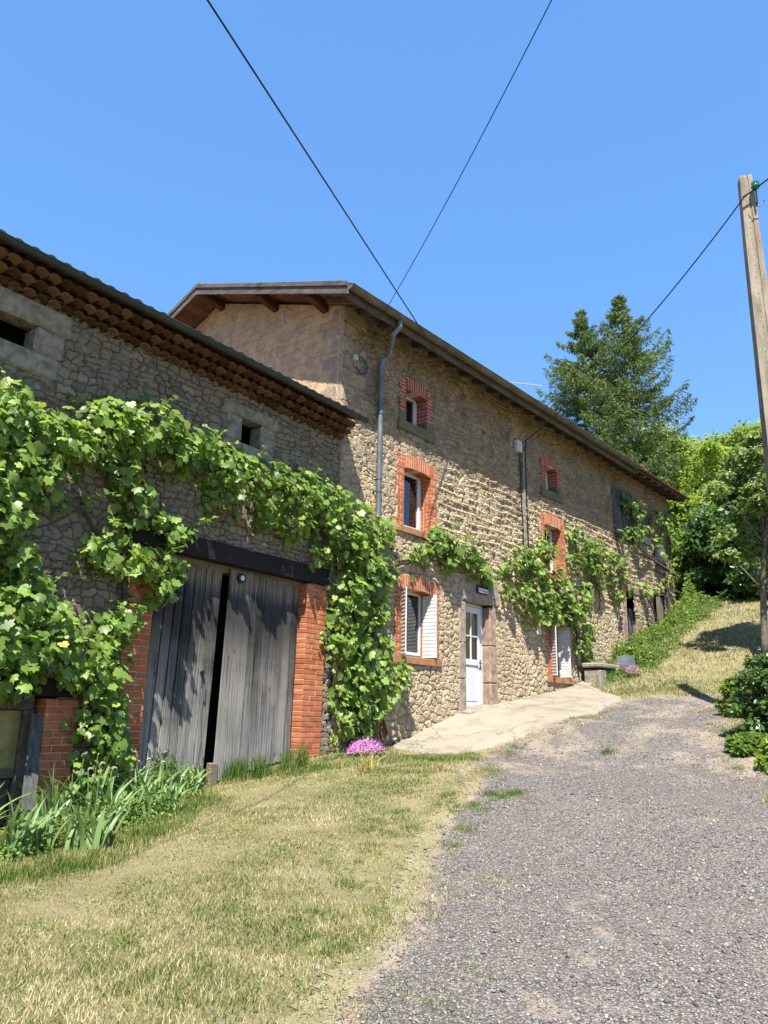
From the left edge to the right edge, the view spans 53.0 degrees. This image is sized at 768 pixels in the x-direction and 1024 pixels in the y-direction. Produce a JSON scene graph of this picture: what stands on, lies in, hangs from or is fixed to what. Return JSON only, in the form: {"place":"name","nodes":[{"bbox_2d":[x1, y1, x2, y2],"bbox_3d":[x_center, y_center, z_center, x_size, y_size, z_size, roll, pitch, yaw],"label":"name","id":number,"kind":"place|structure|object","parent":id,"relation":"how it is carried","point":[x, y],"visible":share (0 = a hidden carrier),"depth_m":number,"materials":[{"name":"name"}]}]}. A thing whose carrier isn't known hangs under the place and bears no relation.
{"place":"outdoors","nodes":[
{"label":"outdoors","id":0,"kind":"place"},
{"bbox_2d":[0,598,767,1023],"bbox_3d":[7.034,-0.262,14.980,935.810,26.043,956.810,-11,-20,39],"label":"ground","id":1,"kind":"structure","parent":0,"point":[128,872],"depth_m":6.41,"materials":[{"name":"plant"}]},
{"bbox_2d":[2,780,40,824],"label":"iris plant","id":2,"kind":"object","parent":1,"relation":"on","point":[18,815],"visible":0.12,"depth_m":8.36,"materials":[{"name":"green plant"}]},
{"bbox_2d":[0,781,44,817],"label":"iris plant","id":3,"kind":"object","parent":1,"relation":"on","point":[2,807],"visible":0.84,"depth_m":7.92,"materials":[{"name":"green plant"}]},
{"bbox_2d":[19,713,43,819],"bbox_3d":[-3.810,2.778,8.336,0.146,1.156,0.477,9,-17,-26],"label":"leaning board","id":4,"kind":"object","parent":1,"relation":"on","point":[32,764],"visible":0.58,"depth_m":8.36,"materials":[{"name":"grey wood"}]},
{"bbox_2d":[0,791,70,862],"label":"iris plant","id":5,"kind":"object","parent":1,"relation":"on","point":[33,826],"visible":0.84,"depth_m":7.07,"materials":[{"name":"green plant"}]},
{"bbox_2d":[0,788,93,852],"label":"iris plant","id":6,"kind":"object","parent":1,"relation":"on","point":[38,834],"visible":0.62,"depth_m":7.47,"materials":[{"name":"green plant"}]},
{"bbox_2d":[28,764,87,829],"bbox_3d":[-3.635,3.086,8.350,0.556,0.678,1.050,1,-15,-1],"label":"iris plant","id":7,"kind":"object","parent":1,"relation":"on","point":[52,797],"visible":0.53,"depth_m":8.35,"materials":[{"name":"green plant"}]},
{"bbox_2d":[60,801,113,851],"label":"iris plant","id":8,"kind":"object","parent":1,"relation":"on","point":[76,835],"visible":0.9,"depth_m":7.43,"materials":[{"name":"green plant"}]},
{"bbox_2d":[42,750,138,818],"bbox_3d":[-3.446,3.104,8.722,0.786,0.766,1.309,-11,-20,39],"label":"iris plant","id":9,"kind":"object","parent":1,"relation":"on","point":[85,794],"visible":0.57,"depth_m":8.71,"materials":[{"name":"green plant"}]},
{"bbox_2d":[76,804,132,850],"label":"iris plant","id":10,"kind":"object","parent":1,"relation":"on","point":[97,835],"visible":0.86,"depth_m":7.46,"materials":[{"name":"green plant"}]},
{"bbox_2d":[0,747,209,865],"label":"bed weeds","id":11,"kind":"object","parent":1,"relation":"on","point":[60,836],"visible":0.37,"depth_m":8.24,"materials":[{"name":"green plant"}]},
{"bbox_2d":[62,761,157,829],"bbox_3d":[-2.921,3.085,8.386,0.724,0.727,0.914,-4,-16,17],"label":"iris plant","id":12,"kind":"object","parent":1,"relation":"on","point":[111,797],"visible":0.59,"depth_m":8.30,"materials":[{"name":"green plant"}]},
{"bbox_2d":[110,760,159,805],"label":"iris plant","id":13,"kind":"object","parent":1,"relation":"on","point":[116,788],"visible":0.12,"depth_m":9.27,"materials":[{"name":"green plant"}]},
{"bbox_2d":[94,768,181,821],"bbox_3d":[-2.801,3.188,8.682,0.774,0.583,0.717,-4,-16,18],"label":"iris plant","id":14,"kind":"object","parent":1,"relation":"on","point":[146,791],"visible":0.6,"depth_m":8.64,"materials":[{"name":"green plant"}]},
{"bbox_2d":[122,757,185,807],"bbox_3d":[-2.812,3.269,9.265,0.665,0.623,0.998,0,-15,4],"label":"iris plant","id":15,"kind":"object","parent":1,"relation":"on","point":[161,780],"visible":0.46,"depth_m":9.26,"materials":[{"name":"green plant"}]},
{"bbox_2d":[152,777,194,815],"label":"iris plant","id":16,"kind":"object","parent":1,"relation":"on","point":[175,797],"visible":0.79,"depth_m":8.91,"materials":[{"name":"green plant"}]},
{"bbox_2d":[147,760,207,800],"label":"iris plant","id":17,"kind":"object","parent":1,"relation":"on","point":[178,781],"visible":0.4,"depth_m":9.75,"materials":[{"name":"green plant"}]},
{"bbox_2d":[0,229,369,826],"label":"stone barn","id":18,"kind":"structure","parent":1,"relation":"on","point":[230,653],"depth_m":10.64,"materials":[{"name":"beige stone"}]},
{"bbox_2d":[136,559,222,789],"bbox_3d":[-2.835,2.176,10.414,0.166,3.090,1.331,-11,-20,39],"label":"door leaf","id":19,"kind":"structure","parent":18,"relation":"in","point":[182,729],"depth_m":10.45,"materials":[{"name":"grey wood"}]},
{"bbox_2d":[0,345,415,788],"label":"grapevine","id":20,"kind":"object","parent":18,"relation":"attached to","point":[21,460],"visible":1,"depth_m":9.59,"materials":[{"name":"green plant"}]},
{"bbox_2d":[213,569,298,780],"bbox_3d":[-1.855,2.437,11.561,0.089,2.956,1.599,-9,-18,33],"label":"door leaf","id":21,"kind":"structure","parent":18,"relation":"in","point":[256,692],"depth_m":11.51,"materials":[{"name":"grey wood"}]},
{"bbox_2d":[181,763,210,796],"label":"iris plant","id":22,"kind":"object","parent":1,"relation":"on","point":[197,780],"visible":0.59,"depth_m":10.03,"materials":[{"name":"green plant"}]},
{"bbox_2d":[1,748,440,1023],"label":"lawn clover","id":23,"kind":"object","parent":1,"relation":"on","point":[89,948],"visible":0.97,"depth_m":7.13,"materials":[{"name":"green plant"}]},
{"bbox_2d":[144,742,311,800],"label":"long grass","id":24,"kind":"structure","parent":1,"relation":"on","point":[298,758],"depth_m":10.94,"materials":[{"name":"green plant"}]},
{"bbox_2d":[0,753,487,893],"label":"green grass","id":25,"kind":"structure","parent":1,"relation":"on","point":[63,862],"depth_m":7.65,"materials":[{"name":"green plant"}]},
{"bbox_2d":[288,732,433,772],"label":"grass","id":26,"kind":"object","parent":1,"relation":"on","point":[338,746],"depth_m":11.74,"materials":[{"name":"green plant"}]},
{"bbox_2d":[346,739,386,756],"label":"pink flowers","id":27,"kind":"object","parent":1,"relation":"on","point":[362,747],"visible":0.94,"depth_m":12.11,"materials":[{"name":"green plant"}]},
{"bbox_2d":[352,751,385,772],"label":"wilted leaves","id":28,"kind":"object","parent":1,"relation":"on","point":[366,767],"visible":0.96,"depth_m":10.86,"materials":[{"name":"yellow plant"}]},
{"bbox_2d":[375,703,389,739],"bbox_3d":[-0.062,3.575,13.169,0.286,0.634,0.190,-4,-16,19],"label":"clay roof tile","id":29,"kind":"object","parent":1,"relation":"on","point":[383,733],"visible":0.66,"depth_m":13.16,"materials":[{"name":"ceramic"}]},
{"bbox_2d":[167,280,689,753],"bbox_3d":[1.382,1.727,21.801,9.283,10.280,17.195,-11,-20,39],"label":"stone farmhouse","id":30,"kind":"object","parent":1,"relation":"on","point":[425,447],"visible":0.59,"depth_m":16.34,"materials":[{"name":"beige stone"}]},
{"bbox_2d":[207,0,465,398],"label":"power cable","id":31,"kind":"object","parent":30,"relation":"attached to","point":[237,46],"visible":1,"depth_m":9.10,"materials":[{"name":"black plastic"}]},
{"bbox_2d":[353,354,367,374],"bbox_3d":[-0.437,-2.754,14.462,0.060,0.361,0.361,-11,-20,39],"label":"cable coil","id":32,"kind":"object","parent":30,"relation":"hanging from","point":[355,359],"visible":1,"depth_m":14.39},
{"bbox_2d":[356,0,551,357],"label":"power cable","id":33,"kind":"object","parent":32,"relation":"attached to","point":[467,162],"visible":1,"depth_m":9.06,"materials":[{"name":"black plastic"}]},
{"bbox_2d":[406,396,416,425],"bbox_3d":[0.443,-2.068,15.871,0.088,0.780,0.700,-11,-20,39],"label":"window frame","id":34,"kind":"structure","parent":30,"relation":"in","point":[411,406],"depth_m":16.01,"materials":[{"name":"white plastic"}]},
{"bbox_2d":[403,472,420,530],"bbox_3d":[0.447,-0.221,15.424,0.088,1.280,0.890,-11,-20,39],"label":"window frame","id":35,"kind":"structure","parent":30,"relation":"in","point":[412,485],"depth_m":15.57,"materials":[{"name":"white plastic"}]},
{"bbox_2d":[401,591,422,657],"bbox_3d":[0.443,2.130,14.805,0.138,1.340,0.970,-11,-20,39],"label":"window frame","id":36,"kind":"structure","parent":30,"relation":"in","point":[413,633],"depth_m":14.98,"materials":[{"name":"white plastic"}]},
{"bbox_2d":[379,520,509,591],"bbox_3d":[1.252,1.039,15.310,0.523,1.789,4.060,-11,-20,39],"label":"grapevine","id":37,"kind":"object","parent":30,"relation":"attached to","point":[454,554],"visible":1,"depth_m":15.51,"materials":[{"name":"green plant"}]},
{"bbox_2d":[465,606,481,707],"bbox_3d":[1.836,3.057,16.146,0.121,2.145,0.760,-11,-20,39],"label":"front door","id":38,"kind":"structure","parent":30,"relation":"in","point":[473,649],"depth_m":16.24,"materials":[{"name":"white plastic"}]},
{"bbox_2d":[476,584,487,595],"bbox_3d":[2.106,1.668,16.472,0.048,0.185,0.420,-11,-20,39],"label":"name sign","id":39,"kind":"object","parent":30,"relation":"attached to","point":[480,589],"visible":1,"depth_m":16.42,"materials":[{"name":"black plastic"}]},
{"bbox_2d":[545,471,547,489],"bbox_3d":[4.078,-0.818,19.992,0.088,0.720,0.630,-11,-20,39],"label":"window frame","id":40,"kind":"structure","parent":30,"relation":"in","point":[546,477],"depth_m":20.16,"materials":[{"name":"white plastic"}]},
{"bbox_2d":[544,528,552,572],"bbox_3d":[4.034,0.966,19.503,0.088,1.300,0.890,-11,-20,39],"label":"window frame","id":41,"kind":"structure","parent":30,"relation":"in","point":[545,530],"depth_m":19.72,"materials":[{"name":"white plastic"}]},
{"bbox_2d":[499,525,627,671],"bbox_3d":[4.874,2.092,19.411,0.628,3.930,6.645,-11,-20,39],"label":"grapevine","id":42,"kind":"object","parent":30,"relation":"attached to","point":[575,610],"visible":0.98,"depth_m":18.93,"materials":[{"name":"green plant"}]},
{"bbox_2d":[611,485,634,544],"bbox_3d":[7.198,0.099,23.186,0.049,1.580,1.386,-11,-20,39],"label":"hayloft door","id":43,"kind":"structure","parent":30,"relation":"in","point":[621,521],"depth_m":23.04,"materials":[{"name":"grey wood"}]},
{"bbox_2d":[628,608,633,642],"bbox_3d":[7.237,3.580,22.493,0.030,1.500,0.280,-11,-20,39],"label":"stable door","id":44,"kind":"structure","parent":30,"relation":"in","point":[630,611],"depth_m":22.55,"materials":[{"name":"grey wood"}]},
{"bbox_2d":[633,513,651,545],"bbox_3d":[8.070,0.517,24.131,0.048,0.900,1.356,-11,-20,39],"label":"hayloft door","id":45,"kind":"structure","parent":30,"relation":"in","point":[646,522],"depth_m":24.29,"materials":[{"name":"grey wood"}]},
{"bbox_2d":[616,493,683,624],"bbox_3d":[8.455,1.502,23.997,0.637,4.015,5.008,-11,-20,39],"label":"grapevine","id":46,"kind":"object","parent":30,"relation":"attached to","point":[669,529],"visible":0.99,"depth_m":23.77,"materials":[{"name":"green plant"}]},
{"bbox_2d":[650,595,663,625],"bbox_3d":[8.540,3.433,24.053,0.030,1.650,1.090,-11,-20,39],"label":"stable door","id":47,"kind":"structure","parent":30,"relation":"in","point":[659,601],"depth_m":24.26,"materials":[{"name":"grey wood"}]},
{"bbox_2d":[535,308,652,461],"bbox_3d":[10.326,-3.007,38.605,6.921,16.222,6.891,-11,-20,39],"label":"spruce tree","id":48,"kind":"object","parent":1,"relation":"on","point":[566,378],"visible":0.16,"depth_m":39.15,"materials":[{"name":"green plant"}]},
{"bbox_2d":[582,662,619,685],"bbox_3d":[5.542,4.208,19.558,0.510,0.670,1.250,-11,-20,39],"label":"stone bench","id":49,"kind":"object","parent":1,"relation":"on","point":[595,673],"visible":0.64,"depth_m":19.16,"materials":[{"name":"stone"}]},
{"bbox_2d":[616,655,634,670],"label":"slate slabs","id":50,"kind":"structure","parent":1,"relation":"on","point":[627,660],"depth_m":20.04,"materials":[{"name":"stone"}]},
{"bbox_2d":[625,665,641,675],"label":"pink flowers","id":51,"kind":"object","parent":1,"relation":"on","point":[632,672],"visible":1,"depth_m":19.38,"materials":[{"name":"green plant"}]},
{"bbox_2d":[571,292,698,532],"bbox_3d":[11.344,-3.312,35.160,5.726,15.293,5.693,-11,-20,39],"label":"spruce tree","id":52,"kind":"object","parent":1,"relation":"on","point":[625,397],"visible":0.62,"depth_m":35.08,"materials":[{"name":"green plant"}]},
{"bbox_2d":[635,421,693,474],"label":"broadleaf tree","id":53,"kind":"object","parent":1,"relation":"on","point":[666,430],"visible":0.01,"depth_m":41.55,"materials":[{"name":"green plant"}]},
{"bbox_2d":[602,573,728,682],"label":"tall weeds","id":54,"kind":"object","parent":1,"relation":"on","point":[690,591],"visible":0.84,"depth_m":22.73,"materials":[{"name":"green plant"}]},
{"bbox_2d":[650,448,693,533],"bbox_3d":[13.573,0.964,35.909,6.051,7.943,5.733,5,-16,-15],"label":"broadleaf tree","id":55,"kind":"object","parent":1,"relation":"on","point":[678,485],"visible":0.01,"depth_m":36.20,"materials":[{"name":"green plant"}]},
{"bbox_2d":[593,597,767,697],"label":"meadow grass","id":56,"kind":"structure","parent":1,"relation":"on","point":[713,646],"depth_m":20.06,"materials":[{"name":"green plant"}]},
{"bbox_2d":[652,434,712,488],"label":"broadleaf tree","id":57,"kind":"object","parent":1,"relation":"on","point":[684,447],"visible":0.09,"depth_m":40.35,"materials":[{"name":"green plant"}]},
{"bbox_2d":[670,529,718,600],"bbox_3d":[11.440,2.214,29.357,3.164,3.147,3.086,-11,-20,39],"label":"broadleaf tree","id":58,"kind":"object","parent":1,"relation":"on","point":[677,563],"visible":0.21,"depth_m":28.30,"materials":[{"name":"green plant"}]},
{"bbox_2d":[667,481,724,535],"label":"broadleaf tree","id":59,"kind":"object","parent":1,"relation":"on","point":[674,507],"visible":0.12,"depth_m":32.46,"materials":[{"name":"green plant"}]},
{"bbox_2d":[662,438,753,528],"bbox_3d":[14.326,0.755,33.984,6.249,7.903,6.232,-11,-20,39],"label":"broadleaf tree","id":60,"kind":"object","parent":1,"relation":"on","point":[710,452],"visible":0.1,"depth_m":33.97,"materials":[{"name":"green plant"}]},
{"bbox_2d":[679,502,737,595],"bbox_3d":[12.636,1.665,28.937,3.526,4.030,4.276,-1,-15,9],"label":"broadleaf tree","id":61,"kind":"object","parent":1,"relation":"on","point":[690,527],"visible":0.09,"depth_m":28.06,"materials":[{"name":"green plant"}]},
{"bbox_2d":[678,430,740,491],"bbox_3d":[17.114,0.438,37.608,4.823,9.058,5.008,-11,-20,39],"label":"broadleaf tree","id":62,"kind":"object","parent":1,"relation":"on","point":[721,438],"visible":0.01,"depth_m":37.88,"materials":[{"name":"green plant"}]},
{"bbox_2d":[678,482,767,600],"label":"broadleaf tree","id":63,"kind":"object","parent":1,"relation":"on","point":[740,582],"visible":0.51,"depth_m":26.74,"materials":[{"name":"green plant"}]},
{"bbox_2d":[697,427,767,654],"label":"blossoming tree","id":64,"kind":"object","parent":1,"relation":"on","point":[749,453],"visible":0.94,"depth_m":19.92,"materials":[{"name":"green plant"}]},
{"bbox_2d":[714,675,751,718],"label":"shrub","id":65,"kind":"object","parent":1,"relation":"on","point":[726,688],"visible":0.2,"depth_m":13.97,"materials":[{"name":"green plant"}]},
{"bbox_2d":[712,418,764,484],"bbox_3d":[17.897,-0.105,35.106,5.533,9.293,6.896,-4,-16,19],"label":"broadleaf tree","id":66,"kind":"object","parent":1,"relation":"on","point":[739,434],"visible":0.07,"depth_m":35.40,"materials":[{"name":"green plant"}]},
{"bbox_2d":[723,730,764,756],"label":"shrub","id":67,"kind":"object","parent":1,"relation":"on","point":[744,743],"visible":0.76,"depth_m":11.13,"materials":[{"name":"green plant"}]},
{"bbox_2d":[721,652,767,736],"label":"shrub","id":68,"kind":"object","parent":1,"relation":"on","point":[753,712],"visible":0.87,"depth_m":11.92,"materials":[{"name":"green plant"}]},
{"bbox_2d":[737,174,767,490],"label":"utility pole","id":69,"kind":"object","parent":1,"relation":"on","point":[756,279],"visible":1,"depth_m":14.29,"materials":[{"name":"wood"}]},
{"bbox_2d":[522,197,744,442],"bbox_3d":[5.133,-3.854,16.740,0.026,3.203,6.174,11,-18,-32],"label":"power cable","id":70,"kind":"object","parent":69,"relation":"attached to","point":[645,321],"visible":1,"depth_m":16.16,"materials":[{"name":"black plastic"}]},
{"bbox_2d":[753,733,767,773],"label":"shrub","id":71,"kind":"object","parent":1,"relation":"on","point":[761,755],"visible":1,"depth_m":10.48,"materials":[{"name":"green plant"}]},
{"bbox_2d":[0,0,767,475],"label":"sky","id":72,"kind":"structure","parent":0,"point":[141,151],"materials":[{"name":"blue"}]},
{"bbox_2d":[391,680,622,754],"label":"concrete path","id":73,"kind":"structure","parent":0,"point":[485,726],"depth_m":14.48,"materials":[{"name":"beige concrete"}]},
{"bbox_2d":[275,693,767,1023],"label":"gravel road","id":74,"kind":"structure","parent":0,"point":[716,915],"depth_m":6.15,"materials":[{"name":"grey gravel"}]},
{"bbox_2d":[479,787,504,796],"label":"grass tuft","id":75,"kind":"object","parent":74,"relation":"on","point":[491,793],"visible":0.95,"depth_m":9.28,"materials":[{"name":"green plant"}]},
{"bbox_2d":[495,793,509,799],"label":"grass tuft","id":76,"kind":"object","parent":74,"relation":"on","point":[501,796],"visible":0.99,"depth_m":9.11,"materials":[{"name":"green plant"}]},
{"bbox_2d":[502,788,531,797],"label":"grass tuft","id":77,"kind":"object","parent":74,"relation":"on","point":[517,792],"visible":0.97,"depth_m":9.23,"materials":[{"name":"green plant"}]},
{"bbox_2d":[595,745,617,756],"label":"grass tuft","id":78,"kind":"object","parent":74,"relation":"on","point":[608,750],"visible":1,"depth_m":11.96,"materials":[{"name":"green plant"}]},
{"bbox_2d":[293,710,767,961],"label":"edge grass","id":79,"kind":"structure","parent":0,"point":[374,844],"depth_m":7.58,"materials":[{"name":"plant"}]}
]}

